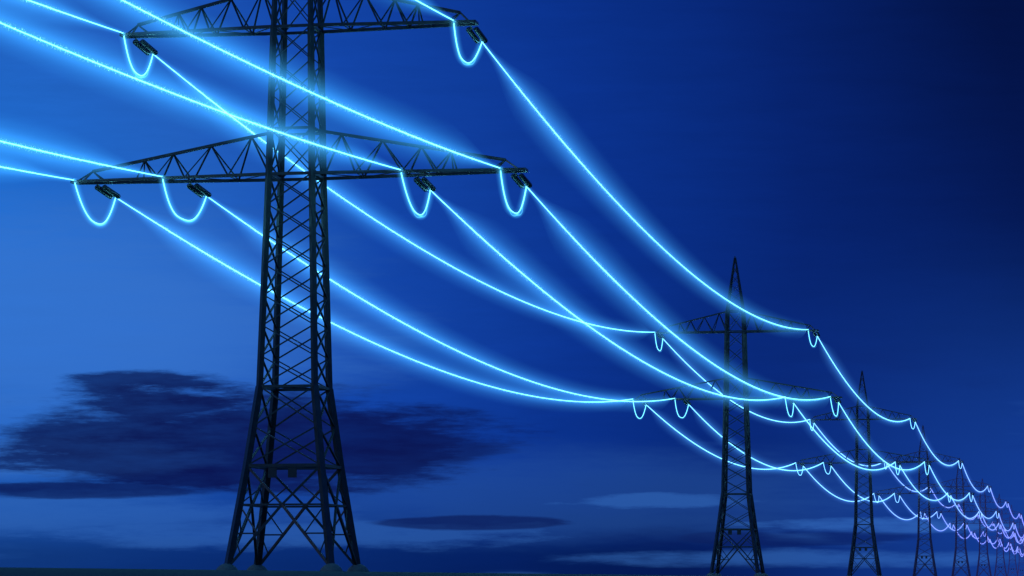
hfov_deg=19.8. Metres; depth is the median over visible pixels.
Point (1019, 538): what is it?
pylon
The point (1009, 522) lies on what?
pylon
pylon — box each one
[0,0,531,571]
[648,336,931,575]
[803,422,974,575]
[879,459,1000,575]
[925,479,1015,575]
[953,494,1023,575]
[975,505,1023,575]
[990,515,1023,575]
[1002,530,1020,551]
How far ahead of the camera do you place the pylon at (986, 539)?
1408.83 m
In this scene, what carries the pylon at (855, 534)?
on the ground
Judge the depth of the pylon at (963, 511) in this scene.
1170.71 m
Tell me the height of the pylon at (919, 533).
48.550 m
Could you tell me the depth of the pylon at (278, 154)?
198.27 m
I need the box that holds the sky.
[0,0,1023,575]
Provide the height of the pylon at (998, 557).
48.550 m
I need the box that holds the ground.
[0,567,691,575]
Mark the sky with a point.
(859, 163)

